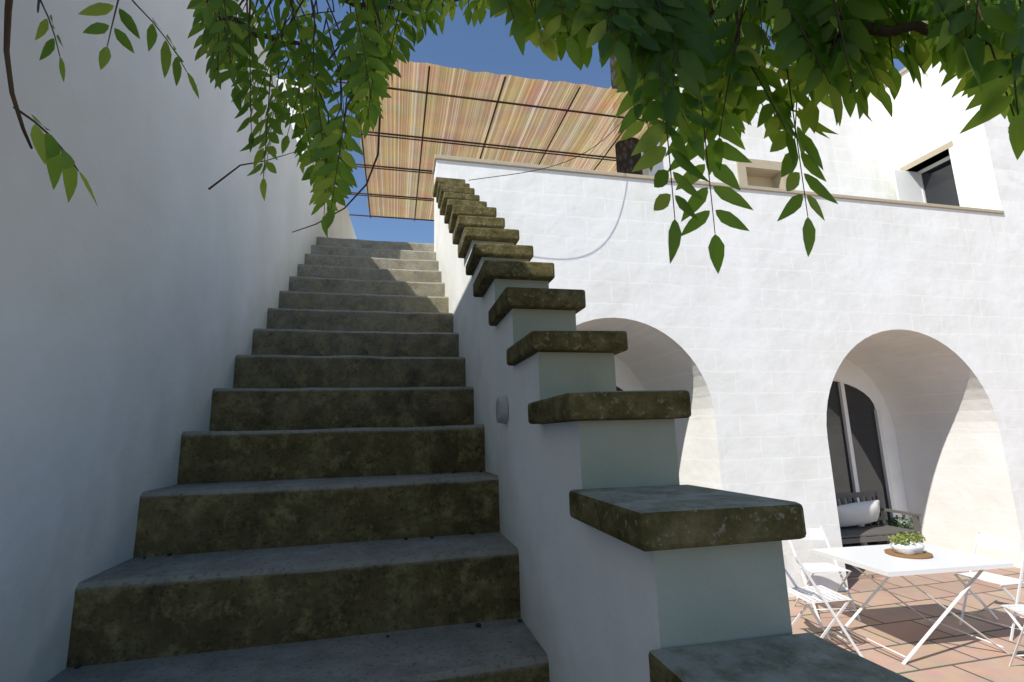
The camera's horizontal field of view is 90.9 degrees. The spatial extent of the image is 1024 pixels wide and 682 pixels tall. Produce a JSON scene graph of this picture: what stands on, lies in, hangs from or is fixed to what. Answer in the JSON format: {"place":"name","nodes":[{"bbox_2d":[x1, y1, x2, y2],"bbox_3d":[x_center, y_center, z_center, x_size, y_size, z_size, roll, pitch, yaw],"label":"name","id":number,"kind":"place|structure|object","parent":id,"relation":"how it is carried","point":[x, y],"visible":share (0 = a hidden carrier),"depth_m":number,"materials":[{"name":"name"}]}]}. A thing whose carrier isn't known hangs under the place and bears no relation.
{"place":"outdoors","nodes":[
{"label":"outdoors","id":0,"kind":"place"},
{"bbox_2d":[0,0,356,681],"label":"boundary wall","id":1,"kind":"structure","parent":0,"point":[139,300],"depth_m":1.59,"materials":[{"name":"white paint"}]},
{"bbox_2d":[301,60,658,220],"bbox_3d":[-0.458,-2.520,8.357,5.070,0.771,4.484,1,-11,-13],"label":"pergola frame","id":2,"kind":"object","parent":1,"relation":"on","point":[368,194],"visible":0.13,"depth_m":7.69,"materials":[{"name":"brown wood"}]},
{"bbox_2d":[360,59,660,219],"bbox_3d":[-0.269,-2.884,8.460,4.329,0.046,4.534,1,-11,-13],"label":"reed canopy","id":3,"kind":"object","parent":2,"relation":"on","point":[408,114],"visible":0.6,"depth_m":7.29,"materials":[{"name":"beige wicker"}]},
{"bbox_2d":[469,120,622,180],"bbox_3d":[0.669,-2.513,5.968,2.423,1.656,0.253,3,-11,-23],"label":"hanging cable","id":4,"kind":"object","parent":2,"relation":"hanging from","point":[550,166],"visible":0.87,"depth_m":5.62,"materials":[{"name":"black plastic"}]},
{"bbox_2d":[3,0,1023,273],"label":"wisteria","id":5,"kind":"object","parent":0,"point":[972,64],"depth_m":0.81,"materials":[{"name":"green plant"}]},
{"bbox_2d":[252,0,904,243],"label":"sky","id":6,"kind":"structure","parent":0,"point":[488,46],"materials":[{"name":"blue"}]},
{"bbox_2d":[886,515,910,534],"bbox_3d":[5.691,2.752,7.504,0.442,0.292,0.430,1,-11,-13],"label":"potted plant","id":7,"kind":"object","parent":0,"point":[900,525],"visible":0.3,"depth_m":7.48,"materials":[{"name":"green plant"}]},
{"bbox_2d":[788,567,1023,681],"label":"courtyard ground","id":8,"kind":"structure","parent":0,"point":[942,652],"depth_m":4.84,"materials":[{"name":"tile"}]},
{"bbox_2d":[47,237,549,681],"bbox_3d":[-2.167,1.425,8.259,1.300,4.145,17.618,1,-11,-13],"label":"stone stairs","id":9,"kind":"structure","parent":8,"relation":"on","point":[273,528],"depth_m":1.87,"materials":[{"name":"grey stone"}]},
{"bbox_2d":[74,425,521,667],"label":"fallen leaves","id":10,"kind":"object","parent":9,"relation":"on","point":[387,636],"visible":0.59,"depth_m":1.75,"materials":[{"name":"brown plant"}]},
{"bbox_2d":[436,203,792,681],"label":"stair parapet","id":11,"kind":"structure","parent":8,"relation":"on","point":[596,605],"depth_m":1.22,"materials":[{"name":"white paint"}]},
{"bbox_2d":[496,396,507,423],"bbox_3d":[-0.045,0.269,1.966,0.038,0.110,0.110,1,-11,-13],"label":"wall light","id":12,"kind":"object","parent":11,"relation":"attached to","point":[502,409],"visible":1,"depth_m":1.93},
{"bbox_2d":[433,177,914,681],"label":"parapet cap stones","id":13,"kind":"object","parent":11,"relation":"on","point":[654,518],"visible":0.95,"depth_m":0.95,"materials":[{"name":"grey stone"}]},
{"bbox_2d":[434,160,1023,596],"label":"arched wall","id":14,"kind":"structure","parent":8,"relation":"on","point":[914,314],"depth_m":6.55,"materials":[{"name":"white paint"}]},
{"bbox_2d":[609,55,642,174],"bbox_3d":[1.759,-4.219,8.023,0.400,6.666,0.400,1,-11,-13],"label":"palm trunk","id":15,"kind":"object","parent":14,"relation":"on","point":[626,161],"visible":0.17,"depth_m":7.62,"materials":[{"name":"brown plant"}]},
{"bbox_2d":[432,155,1003,213],"bbox_3d":[3.276,-2.004,6.896,8.618,0.049,0.370,1,-11,-13],"label":"terrace coping","id":16,"kind":"object","parent":14,"relation":"on","point":[552,168],"visible":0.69,"depth_m":6.51,"materials":[{"name":"stone"}]},
{"bbox_2d":[614,355,910,524],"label":"porch back wall","id":17,"kind":"structure","parent":14,"relation":"attached to","point":[850,373],"depth_m":8.28,"materials":[{"name":"white paint"}]},
{"bbox_2d":[885,62,1023,269],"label":"building wing","id":18,"kind":"structure","parent":14,"relation":"on","point":[987,165],"depth_m":8.27,"materials":[{"name":"white paint"}]},
{"bbox_2d":[562,65,907,166],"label":"roof cornice","id":19,"kind":"structure","parent":18,"relation":"on","point":[903,70],"depth_m":9.23,"materials":[{"name":"stone"}]},
{"bbox_2d":[892,141,959,205],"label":"wing window","id":20,"kind":"structure","parent":18,"relation":"in","point":[934,183],"depth_m":9.01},
{"bbox_2d":[783,554,863,657],"bbox_3d":[2.664,2.287,4.466,0.509,0.835,0.411,-1,-11,-3],"label":"bistro chair","id":21,"kind":"object","parent":8,"relation":"on","point":[793,564],"visible":0.68,"depth_m":4.38,"materials":[{"name":"white paint"}]},
{"bbox_2d":[787,526,860,620],"bbox_3d":[3.247,2.429,5.316,0.425,0.826,0.498,-1,-10,0],"label":"bistro chair","id":22,"kind":"object","parent":8,"relation":"on","point":[815,534],"visible":0.79,"depth_m":5.30,"materials":[{"name":"white paint"}]},
{"bbox_2d":[845,563,886,580],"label":"porch floor","id":23,"kind":"structure","parent":8,"relation":"on","point":[855,574],"depth_m":6.45,"materials":[{"name":"tile"}]},
{"bbox_2d":[826,381,896,546],"bbox_3d":[4.989,1.910,7.912,2.210,2.623,0.050,1,-11,-13],"label":"porch glass door","id":24,"kind":"structure","parent":23,"relation":"on","point":[857,448],"depth_m":8.10,"materials":[{"name":"black glass"}]},
{"bbox_2d":[835,491,922,544],"bbox_3d":[4.780,2.621,6.994,1.505,0.907,0.647,1,-11,-11],"label":"garden bench","id":25,"kind":"object","parent":23,"relation":"on","point":[884,529],"visible":0.28,"depth_m":7.00,"materials":[{"name":"grey paint"}]},
{"bbox_2d":[837,500,879,526],"bbox_3d":[4.873,2.456,7.153,0.796,0.365,0.241,1,-11,-13],"label":"bench pillow","id":26,"kind":"object","parent":25,"relation":"on","point":[857,513],"visible":0.77,"depth_m":7.07,"materials":[{"name":"fabric"}]},
{"bbox_3d":[5.962,3.030,7.622,0.280,0.265,0.280,1,-11,-13],"label":"terracotta pot","id":27,"kind":"object","parent":23,"relation":"on","visible":0},
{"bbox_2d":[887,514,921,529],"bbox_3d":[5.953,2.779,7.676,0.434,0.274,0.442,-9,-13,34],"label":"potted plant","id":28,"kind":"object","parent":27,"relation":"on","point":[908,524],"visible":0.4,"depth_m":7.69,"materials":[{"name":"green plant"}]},
{"bbox_2d":[812,542,1013,664],"bbox_3d":[3.607,2.322,4.541,1.200,0.733,0.860,0,-11,-8],"label":"bistro table","id":29,"kind":"object","parent":8,"relation":"on","point":[876,559],"visible":0.83,"depth_m":4.38,"materials":[{"name":"white paint"}]},
{"bbox_2d":[884,548,932,558],"bbox_3d":[3.644,1.956,4.636,0.360,0.019,0.360,1,-11,-13],"label":"placemat","id":30,"kind":"object","parent":29,"relation":"on","point":[923,555],"visible":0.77,"depth_m":4.54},
{"bbox_2d":[890,539,924,554],"bbox_3d":[3.639,1.884,4.648,0.272,0.139,0.198,1,-11,-13],"label":"table pot","id":31,"kind":"object","parent":30,"relation":"on","point":[912,548],"visible":0.87,"depth_m":4.57,"materials":[{"name":"white ceramic"}]},
{"bbox_2d":[888,530,925,544],"bbox_3d":[3.653,1.833,4.680,0.352,0.123,0.230,1,-11,-13],"label":"plant","id":32,"kind":"object","parent":31,"relation":"in","point":[901,537],"visible":0.99,"depth_m":4.63,"materials":[{"name":"green plant"}]},
{"bbox_2d":[954,531,1023,640],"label":"bistro chair","id":33,"kind":"object","parent":8,"relation":"on","point":[1001,543],"visible":0.96,"depth_m":4.86,"materials":[{"name":"white paint"}]},
{"bbox_2d":[1001,604,1023,666],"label":"bistro chair","id":34,"kind":"object","parent":8,"relation":"on","point":[1017,608],"visible":1,"depth_m":3.96,"materials":[{"name":"white paint"}]},
{"bbox_3d":[4.790,0.308,13.761,14.700,0.300,10.620,1,-11,-13],"label":"terrace slab","id":35,"kind":"object","parent":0,"visible":0},
{"bbox_2d":[568,71,897,199],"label":"building","id":36,"kind":"structure","parent":35,"relation":"on","point":[857,155],"depth_m":9.12,"materials":[{"name":"white paint"}]},
{"bbox_2d":[736,158,788,188],"bbox_3d":[4.296,-2.505,8.672,1.050,1.170,0.270,1,-11,-13],"label":"wall niche","id":37,"kind":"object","parent":36,"relation":"attached to","point":[761,173],"depth_m":8.70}
]}

